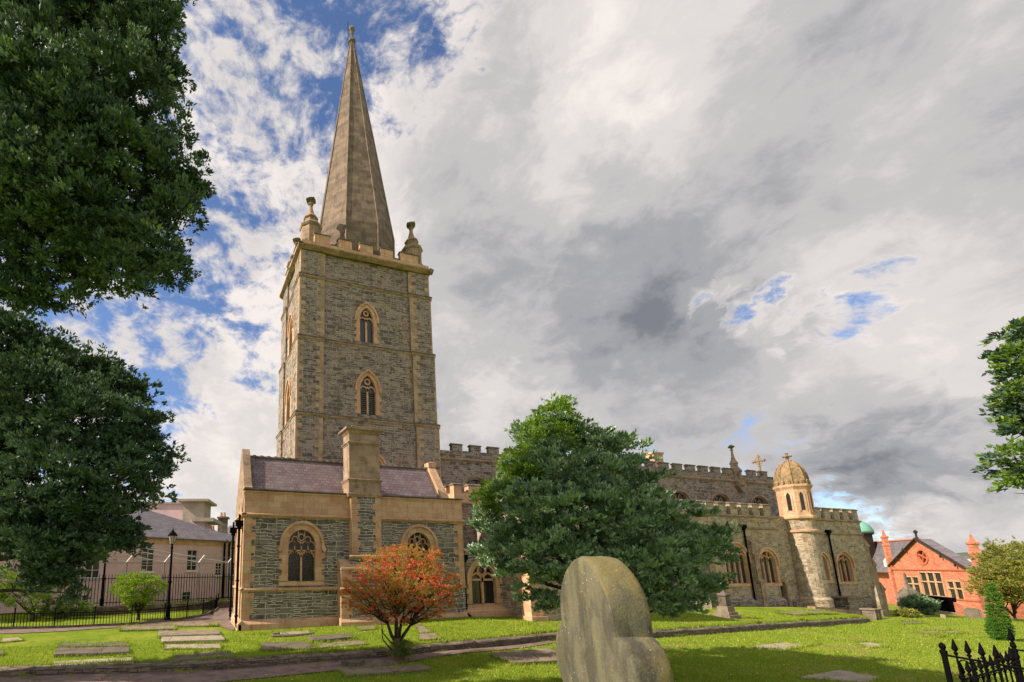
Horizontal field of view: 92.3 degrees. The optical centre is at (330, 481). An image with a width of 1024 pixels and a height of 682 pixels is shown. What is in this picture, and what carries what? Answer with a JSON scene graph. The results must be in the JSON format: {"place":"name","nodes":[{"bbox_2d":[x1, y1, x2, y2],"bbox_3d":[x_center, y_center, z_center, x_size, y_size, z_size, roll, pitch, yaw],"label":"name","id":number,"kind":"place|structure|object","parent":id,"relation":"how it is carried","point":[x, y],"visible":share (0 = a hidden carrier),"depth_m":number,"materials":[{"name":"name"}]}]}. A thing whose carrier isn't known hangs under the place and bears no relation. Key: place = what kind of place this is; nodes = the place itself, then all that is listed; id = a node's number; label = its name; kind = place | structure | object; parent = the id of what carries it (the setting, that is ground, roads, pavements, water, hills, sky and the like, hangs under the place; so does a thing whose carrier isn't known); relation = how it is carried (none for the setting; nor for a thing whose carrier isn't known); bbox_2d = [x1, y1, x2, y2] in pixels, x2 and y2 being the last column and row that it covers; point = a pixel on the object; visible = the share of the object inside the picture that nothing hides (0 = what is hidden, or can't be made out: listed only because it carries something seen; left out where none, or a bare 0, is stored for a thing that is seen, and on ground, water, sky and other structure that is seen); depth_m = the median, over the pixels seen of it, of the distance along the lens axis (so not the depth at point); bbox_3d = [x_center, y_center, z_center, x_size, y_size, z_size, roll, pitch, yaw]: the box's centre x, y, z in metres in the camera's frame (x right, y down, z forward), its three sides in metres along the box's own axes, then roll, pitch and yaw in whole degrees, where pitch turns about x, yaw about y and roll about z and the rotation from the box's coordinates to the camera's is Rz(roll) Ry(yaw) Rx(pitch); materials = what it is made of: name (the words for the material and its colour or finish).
{"place":"outdoors","nodes":[
{"label":"outdoors","id":0,"kind":"place"},
{"bbox_2d":[0,641,554,681],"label":"path","id":1,"kind":"structure","parent":0,"point":[242,673],"depth_m":15.29,"materials":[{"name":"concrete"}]},
{"bbox_2d":[0,598,1023,681],"bbox_3d":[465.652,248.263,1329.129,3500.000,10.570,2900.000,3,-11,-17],"label":"ground","id":2,"kind":"structure","parent":0,"point":[49,639],"depth_m":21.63,"materials":[{"name":"green plant"}]},
{"bbox_2d":[1,637,23,642],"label":"grave slab","id":3,"kind":"structure","parent":2,"relation":"on","point":[8,639],"depth_m":20.32,"materials":[{"name":"stone"}]},
{"bbox_2d":[0,562,56,620],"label":"bush","id":4,"kind":"object","parent":2,"relation":"on","point":[4,596],"visible":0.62,"depth_m":27.59,"materials":[{"name":"green plant"}]},
{"bbox_2d":[25,597,98,618],"bbox_3d":[-16.885,7.987,28.751,4.188,1.707,2.463,3,-11,-17],"label":"bush","id":5,"kind":"object","parent":2,"relation":"on","point":[65,608],"visible":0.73,"depth_m":28.68,"materials":[{"name":"green plant"}]},
{"bbox_2d":[49,657,133,666],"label":"grave slab","id":6,"kind":"structure","parent":2,"relation":"on","point":[106,659],"depth_m":15.86,"materials":[{"name":"stone"}]},
{"bbox_2d":[54,646,129,657],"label":"grave slab","id":7,"kind":"structure","parent":2,"relation":"on","point":[93,651],"depth_m":17.30,"materials":[{"name":"stone"}]},
{"bbox_2d":[57,642,130,647],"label":"grave slab","id":8,"kind":"structure","parent":2,"relation":"on","point":[99,643],"depth_m":19.10,"materials":[{"name":"stone"}]},
{"bbox_2d":[0,304,191,604],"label":"oak tree","id":9,"kind":"object","parent":2,"relation":"on","point":[65,522],"visible":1,"depth_m":14.04,"materials":[{"name":"green plant"}]},
{"bbox_2d":[99,558,105,605],"bbox_3d":[-15.942,6.442,32.291,0.580,5.400,0.502,3,-11,-17],"label":"street lamp","id":10,"kind":"object","parent":2,"relation":"on","point":[103,584],"visible":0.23,"depth_m":32.08,"materials":[{"name":"black metal"}]},
{"bbox_2d":[0,0,216,318],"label":"oak tree","id":11,"kind":"object","parent":2,"relation":"on","point":[71,114],"visible":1,"depth_m":11.48,"materials":[{"name":"green plant"}]},
{"bbox_2d":[0,593,218,628],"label":"railing","id":12,"kind":"object","parent":2,"relation":"on","point":[211,608],"visible":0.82,"depth_m":25.20,"materials":[{"name":"black metal"}]},
{"bbox_2d":[0,599,234,633],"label":"footpath","id":13,"kind":"structure","parent":2,"relation":"on","point":[221,615],"depth_m":25.93,"materials":[{"name":"concrete"}]},
{"bbox_2d":[165,529,177,619],"bbox_3d":[-9.657,5.538,27.634,0.580,5.550,0.502,3,-11,-17],"label":"street lamp","id":14,"kind":"object","parent":13,"relation":"on","point":[172,535],"visible":0.98,"depth_m":27.58,"materials":[{"name":"black metal"}]},
{"bbox_2d":[0,496,235,613],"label":"courthouse","id":15,"kind":"structure","parent":2,"relation":"on","point":[192,539],"depth_m":43.09,"materials":[{"name":"paint"}]},
{"bbox_2d":[76,595,86,605],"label":"window","id":16,"kind":"structure","parent":15,"relation":"in","point":[85,600],"depth_m":36.05,"materials":[{"name":"white paint"}]},
{"bbox_2d":[83,556,100,579],"bbox_3d":[-18.998,6.540,36.778,1.221,2.579,0.978,3,-11,-17],"label":"window","id":17,"kind":"structure","parent":15,"relation":"in","point":[94,570],"depth_m":36.81,"materials":[{"name":"white paint"}]},
{"bbox_2d":[139,548,154,572],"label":"window","id":18,"kind":"structure","parent":15,"relation":"in","point":[146,564],"depth_m":40.56,"materials":[{"name":"white paint"}]},
{"bbox_2d":[120,499,221,528],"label":"block","id":19,"kind":"structure","parent":15,"relation":"on","point":[196,511],"depth_m":52.38,"materials":[{"name":"stone"}]},
{"bbox_2d":[182,592,190,600],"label":"window","id":20,"kind":"structure","parent":15,"relation":"in","point":[185,593],"depth_m":43.25,"materials":[{"name":"black glass"}]},
{"bbox_2d":[185,550,197,571],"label":"window","id":21,"kind":"structure","parent":15,"relation":"in","point":[191,566],"depth_m":44.15,"materials":[{"name":"white paint"}]},
{"bbox_2d":[214,563,221,576],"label":"window","id":22,"kind":"structure","parent":15,"relation":"in","point":[218,569],"depth_m":46.47,"materials":[{"name":"white paint"}]},
{"bbox_2d":[217,513,229,533],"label":"chimney stack","id":23,"kind":"object","parent":15,"relation":"on","point":[223,519],"visible":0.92,"depth_m":63.96,"materials":[{"name":"stone"}]},
{"bbox_2d":[107,569,167,619],"bbox_3d":[-11.645,6.959,27.808,3.687,3.387,2.840,3,-11,-17],"label":"bush","id":24,"kind":"object","parent":2,"relation":"on","point":[126,590],"visible":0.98,"depth_m":27.67,"materials":[{"name":"green plant"}]},
{"bbox_2d":[57,547,234,616],"bbox_3d":[-16.104,7.659,35.174,15.748,5.683,7.598,7,-13,-35],"label":"iron fence","id":25,"kind":"object","parent":2,"relation":"on","point":[221,604],"visible":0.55,"depth_m":33.69,"materials":[{"name":"grey metal"}]},
{"bbox_2d":[120,625,175,631],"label":"grave slab","id":26,"kind":"structure","parent":2,"relation":"on","point":[143,627],"depth_m":23.95,"materials":[{"name":"stone"}]},
{"bbox_2d":[158,630,220,638],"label":"grave slab","id":27,"kind":"structure","parent":2,"relation":"on","point":[166,633],"depth_m":21.83,"materials":[{"name":"stone"}]},
{"bbox_2d":[164,644,220,649],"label":"grave slab","id":28,"kind":"structure","parent":2,"relation":"on","point":[206,646],"depth_m":18.53,"materials":[{"name":"stone"}]},
{"bbox_2d":[161,635,224,644],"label":"grave slab","id":29,"kind":"structure","parent":2,"relation":"on","point":[212,638],"depth_m":19.94,"materials":[{"name":"stone"}]},
{"bbox_2d":[171,623,218,626],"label":"grave slab","id":30,"kind":"structure","parent":2,"relation":"on","point":[192,624],"depth_m":25.20,"materials":[{"name":"stone"}]},
{"bbox_2d":[172,653,232,661],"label":"grave slab","id":31,"kind":"structure","parent":2,"relation":"on","point":[192,656],"depth_m":16.66,"materials":[{"name":"stone"}]},
{"bbox_2d":[197,651,226,653],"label":"grave slab","id":32,"kind":"structure","parent":2,"relation":"on","point":[211,652],"depth_m":17.65,"materials":[{"name":"stone"}]},
{"bbox_2d":[261,641,315,651],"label":"grave slab","id":33,"kind":"structure","parent":2,"relation":"on","point":[288,644],"depth_m":18.81,"materials":[{"name":"stone"}]},
{"bbox_2d":[271,631,313,636],"bbox_3d":[-1.813,7.257,21.948,2.136,0.191,0.980,3,-11,-17],"label":"ledger tomb","id":34,"kind":"object","parent":2,"relation":"on","point":[290,634],"visible":0.89,"depth_m":21.76,"materials":[{"name":"stone"}]},
{"bbox_2d":[307,633,354,642],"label":"grave slab","id":35,"kind":"structure","parent":2,"relation":"on","point":[331,637],"depth_m":20.34,"materials":[{"name":"stone"}]},
{"bbox_2d":[318,640,367,648],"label":"grave slab","id":36,"kind":"structure","parent":2,"relation":"on","point":[350,644],"depth_m":19.35,"materials":[{"name":"stone"}]},
{"bbox_2d":[341,659,364,666],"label":"grave slab","id":37,"kind":"structure","parent":2,"relation":"on","point":[356,662],"depth_m":16.61,"materials":[{"name":"stone"}]},
{"bbox_2d":[355,625,374,630],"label":"grave slab","id":38,"kind":"structure","parent":2,"relation":"on","point":[371,626],"depth_m":23.65,"materials":[{"name":"stone"}]},
{"bbox_2d":[340,664,431,677],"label":"grave slab","id":39,"kind":"structure","parent":2,"relation":"on","point":[385,670],"depth_m":15.76,"materials":[{"name":"stone"}]},
{"bbox_2d":[334,543,463,660],"bbox_3d":[2.683,4.744,18.055,5.016,4.750,3.344,3,-11,-17],"label":"hawthorn tree","id":40,"kind":"object","parent":2,"relation":"on","point":[398,642],"visible":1,"depth_m":17.81,"materials":[{"name":"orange plant"}]},
{"bbox_2d":[416,625,429,632],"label":"grave slab","id":41,"kind":"structure","parent":2,"relation":"on","point":[423,629],"depth_m":22.97,"materials":[{"name":"stone"}]},
{"bbox_2d":[418,633,442,640],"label":"grave slab","id":42,"kind":"structure","parent":2,"relation":"on","point":[424,636],"depth_m":21.14,"materials":[{"name":"stone"}]},
{"bbox_2d":[0,618,869,676],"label":"path","id":43,"kind":"structure","parent":2,"relation":"on","point":[172,666],"depth_m":17.31,"materials":[{"name":"grey asphalt"}]},
{"bbox_2d":[6,617,1019,681],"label":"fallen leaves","id":44,"kind":"object","parent":2,"relation":"on","point":[556,669],"visible":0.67,"depth_m":18.05,"materials":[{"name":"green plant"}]},
{"bbox_2d":[489,647,556,664],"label":"grave slab","id":45,"kind":"structure","parent":2,"relation":"on","point":[532,656],"depth_m":18.05,"materials":[{"name":"stone"}]},
{"bbox_2d":[229,25,889,630],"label":"cathedral","id":46,"kind":"structure","parent":2,"relation":"on","point":[345,479],"depth_m":37.72,"materials":[{"name":"stone"}]},
{"bbox_2d":[284,378,290,424],"bbox_3d":[-3.479,-6.994,39.071,0.490,3.810,2.340,3,-11,-17],"label":"window","id":47,"kind":"structure","parent":46,"relation":"in","point":[287,399],"depth_m":39.61,"materials":[{"name":"stone"}]},
{"bbox_2d":[287,313,293,354],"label":"window","id":48,"kind":"structure","parent":46,"relation":"in","point":[291,318],"depth_m":40.71,"materials":[{"name":"stone"}]},
{"bbox_2d":[277,521,326,585],"bbox_3d":[-1.600,3.902,25.182,2.780,3.510,0.520,3,-11,-17],"label":"window","id":49,"kind":"structure","parent":46,"relation":"in","point":[302,545],"depth_m":25.22,"materials":[{"name":"stone"}]},
{"bbox_2d":[354,302,378,343],"bbox_3d":[2.998,-13.376,38.626,2.220,3.610,0.490,3,-11,-17],"label":"window","id":50,"kind":"structure","parent":46,"relation":"in","point":[366,318],"depth_m":38.67,"materials":[{"name":"stone"}]},
{"bbox_2d":[355,369,381,415],"bbox_3d":[3.019,-7.287,37.452,2.340,3.810,0.490,3,-11,-17],"label":"window","id":51,"kind":"structure","parent":46,"relation":"in","point":[368,390],"depth_m":37.48,"materials":[{"name":"stone"}]},
{"bbox_2d":[379,453,386,464],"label":"window","id":52,"kind":"structure","parent":46,"relation":"in","point":[382,461],"depth_m":36.53,"materials":[{"name":"stone"}]},
{"bbox_2d":[399,524,439,583],"bbox_3d":[5.221,4.285,27.294,2.780,3.510,0.520,3,-11,-17],"label":"window","id":53,"kind":"structure","parent":46,"relation":"in","point":[421,535],"depth_m":27.47,"materials":[{"name":"stone"}]},
{"bbox_2d":[461,476,485,492],"bbox_3d":[12.376,0.810,39.284,3.040,2.630,0.490,3,-11,-17],"label":"window","id":54,"kind":"structure","parent":46,"relation":"in","point":[472,479],"depth_m":39.31,"materials":[{"name":"stone"}]},
{"bbox_2d":[466,558,502,607],"bbox_3d":[9.495,6.272,28.636,2.600,3.100,0.490,3,-11,-17],"label":"window","id":55,"kind":"structure","parent":46,"relation":"in","point":[484,589],"depth_m":28.66,"materials":[{"name":"stone"}]},
{"bbox_2d":[668,489,690,499],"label":"window","id":56,"kind":"structure","parent":46,"relation":"in","point":[679,494],"depth_m":46.57,"materials":[{"name":"stone"}]},
{"bbox_2d":[710,492,730,501],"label":"window","id":57,"kind":"structure","parent":46,"relation":"in","point":[718,496],"depth_m":48.30,"materials":[{"name":"stone"}]},
{"bbox_2d":[723,541,751,586],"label":"window","id":58,"kind":"structure","parent":46,"relation":"in","point":[742,567],"depth_m":40.06,"materials":[{"name":"stone"}]},
{"bbox_2d":[750,495,770,508],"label":"window","id":59,"kind":"structure","parent":46,"relation":"in","point":[758,499],"depth_m":50.08,"materials":[{"name":"stone"}]},
{"bbox_2d":[758,547,782,585],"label":"window","id":60,"kind":"structure","parent":46,"relation":"in","point":[769,560],"depth_m":41.21,"materials":[{"name":"stone"}]},
{"bbox_2d":[778,579,791,606],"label":"door","id":61,"kind":"structure","parent":46,"relation":"in","point":[783,590],"depth_m":41.18,"materials":[{"name":"stone"}]},
{"bbox_2d":[821,551,833,582],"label":"window","id":62,"kind":"structure","parent":46,"relation":"in","point":[826,560],"depth_m":43.43,"materials":[{"name":"stone"}]},
{"bbox_2d":[835,551,857,583],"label":"window","id":63,"kind":"structure","parent":46,"relation":"in","point":[844,562],"depth_m":44.40,"materials":[{"name":"stone"}]},
{"bbox_2d":[465,391,742,620],"bbox_3d":[9.967,1.696,17.273,11.443,10.736,7.724,9,-14,-41],"label":"oak tree","id":64,"kind":"object","parent":2,"relation":"on","point":[532,464],"visible":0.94,"depth_m":14.96,"materials":[{"name":"green plant"}]},
{"bbox_2d":[556,556,673,681],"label":"headstone","id":65,"kind":"object","parent":2,"relation":"on","point":[605,632],"visible":1,"depth_m":3.67,"materials":[{"name":"stone"}]},
{"bbox_2d":[703,598,711,608],"bbox_3d":[29.034,9.392,35.459,0.600,1.000,0.180,-6,-12,30],"label":"headstone","id":66,"kind":"object","parent":2,"relation":"on","point":[708,606],"visible":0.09,"depth_m":35.30,"materials":[{"name":"stone"}]},
{"bbox_2d":[712,583,741,618],"bbox_3d":[27.454,8.278,31.978,1.103,2.450,1.103,3,-11,-17],"label":"pedestal monument","id":67,"kind":"object","parent":2,"relation":"on","point":[725,608],"visible":0.7,"depth_m":31.73,"materials":[{"name":"stone"}]},
{"bbox_2d":[745,642,809,649],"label":"grave slab","id":68,"kind":"structure","parent":2,"relation":"on","point":[782,644],"depth_m":22.48,"materials":[{"name":"stone"}]},
{"bbox_2d":[780,610,829,615],"bbox_3d":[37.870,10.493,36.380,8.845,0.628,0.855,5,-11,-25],"label":"grave slab","id":69,"kind":"structure","parent":2,"relation":"on","point":[799,612],"depth_m":36.37,"materials":[{"name":"stone"}]},
{"bbox_2d":[807,606,862,614],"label":"grave slab","id":70,"kind":"structure","parent":2,"relation":"on","point":[841,610],"depth_m":38.76,"materials":[{"name":"stone"}]},
{"bbox_2d":[800,670,877,681],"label":"grave slab","id":71,"kind":"structure","parent":2,"relation":"on","point":[839,674],"depth_m":15.36,"materials":[{"name":"stone"}]},
{"bbox_2d":[831,596,866,610],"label":"chest tomb","id":72,"kind":"object","parent":2,"relation":"on","point":[855,603],"visible":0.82,"depth_m":41.63,"materials":[{"name":"stone"}]},
{"bbox_2d":[851,642,884,648],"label":"grave slab","id":73,"kind":"structure","parent":2,"relation":"on","point":[870,644],"depth_m":23.62,"materials":[{"name":"stone"}]},
{"bbox_2d":[859,608,882,619],"bbox_3d":[45.894,11.301,38.894,1.080,1.080,0.950,3,-11,-17],"label":"table tomb","id":74,"kind":"object","parent":2,"relation":"on","point":[873,613],"visible":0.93,"depth_m":38.63,"materials":[{"name":"stone"}]},
{"bbox_2d":[871,581,887,616],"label":"obelisk","id":75,"kind":"object","parent":2,"relation":"on","point":[877,602],"visible":0.87,"depth_m":41.55,"materials":[{"name":"stone"}]},
{"bbox_2d":[895,573,918,608],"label":"pyramid monument","id":76,"kind":"object","parent":2,"relation":"on","point":[906,589],"visible":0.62,"depth_m":54.62,"materials":[{"name":"stone"}]},
{"bbox_2d":[893,606,923,617],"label":"bush","id":77,"kind":"object","parent":2,"relation":"on","point":[908,612],"visible":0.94,"depth_m":41.24,"materials":[{"name":"green plant"}]},
{"bbox_2d":[902,621,922,623],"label":"grave slab","id":78,"kind":"structure","parent":2,"relation":"on","point":[912,622],"depth_m":36.80,"materials":[{"name":"stone"}]},
{"bbox_2d":[896,593,941,614],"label":"bush","id":79,"kind":"object","parent":2,"relation":"on","point":[922,603],"visible":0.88,"depth_m":48.82,"materials":[{"name":"green plant"}]},
{"bbox_2d":[921,630,958,633],"bbox_3d":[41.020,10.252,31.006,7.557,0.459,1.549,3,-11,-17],"label":"grave slab","id":80,"kind":"structure","parent":2,"relation":"on","point":[937,631],"depth_m":31.41,"materials":[{"name":"stone"}]},
{"bbox_2d":[928,595,956,613],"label":"school railing","id":81,"kind":"object","parent":2,"relation":"on","point":[947,605],"visible":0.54,"depth_m":51.42,"materials":[{"name":"black metal"}]},
{"bbox_2d":[873,530,1023,609],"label":"school building","id":82,"kind":"structure","parent":2,"relation":"on","point":[931,567],"depth_m":61.28,"materials":[{"name":"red brick"}]},
{"bbox_2d":[860,522,874,557],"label":"cupola","id":83,"kind":"object","parent":82,"relation":"on","point":[867,531],"visible":0.25,"depth_m":74.96,"materials":[{"name":"green metal"}]},
{"bbox_2d":[907,576,921,593],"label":"window","id":84,"kind":"structure","parent":82,"relation":"in","point":[913,581],"depth_m":63.36,"materials":[{"name":"stone"}]},
{"bbox_2d":[915,548,928,564],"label":"window","id":85,"kind":"structure","parent":82,"relation":"in","point":[922,557],"depth_m":61.62,"materials":[{"name":"brick"}]},
{"bbox_2d":[918,572,946,596],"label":"window","id":86,"kind":"structure","parent":82,"relation":"in","point":[932,584],"depth_m":60.50,"materials":[{"name":"stone"}]},
{"bbox_2d":[946,581,964,600],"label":"window","id":87,"kind":"structure","parent":82,"relation":"in","point":[955,590],"depth_m":56.97,"materials":[{"name":"stone"}]},
{"bbox_2d":[963,607,982,618],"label":"headstone","id":88,"kind":"object","parent":2,"relation":"on","point":[970,612],"visible":0.86,"depth_m":42.11,"materials":[{"name":"stone"}]},
{"bbox_2d":[938,628,1023,681],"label":"grave railing","id":89,"kind":"object","parent":2,"relation":"on","point":[1012,656],"visible":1,"depth_m":3.61,"materials":[{"name":"black metal"}]},
{"bbox_2d":[953,602,1023,618],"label":"boundary wall","id":90,"kind":"structure","parent":2,"relation":"on","point":[959,607],"depth_m":46.17,"materials":[{"name":"red brick"}]},
{"bbox_2d":[958,535,1023,620],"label":"spreading tree","id":91,"kind":"object","parent":2,"relation":"on","point":[1012,571],"visible":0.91,"depth_m":41.22,"materials":[{"name":"green plant"}]},
{"bbox_2d":[971,316,1023,493],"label":"oak tree","id":92,"kind":"object","parent":2,"relation":"on","point":[1009,409],"visible":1,"depth_m":13.71,"materials":[{"name":"green plant"}]},
{"bbox_2d":[983,582,1016,640],"bbox_3d":[40.546,7.899,27.977,1.207,3.553,1.227,3,-11,-17],"label":"conifer tree","id":93,"kind":"object","parent":2,"relation":"on","point":[992,622],"visible":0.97,"depth_m":27.86,"materials":[{"name":"green plant"}]},
{"bbox_2d":[0,0,1023,552],"label":"sky","id":94,"kind":"structure","parent":0,"point":[769,229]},
{"bbox_2d":[957,552,1017,569],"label":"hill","id":95,"kind":"structure","parent":0,"point":[964,554],"depth_m":871.92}
]}

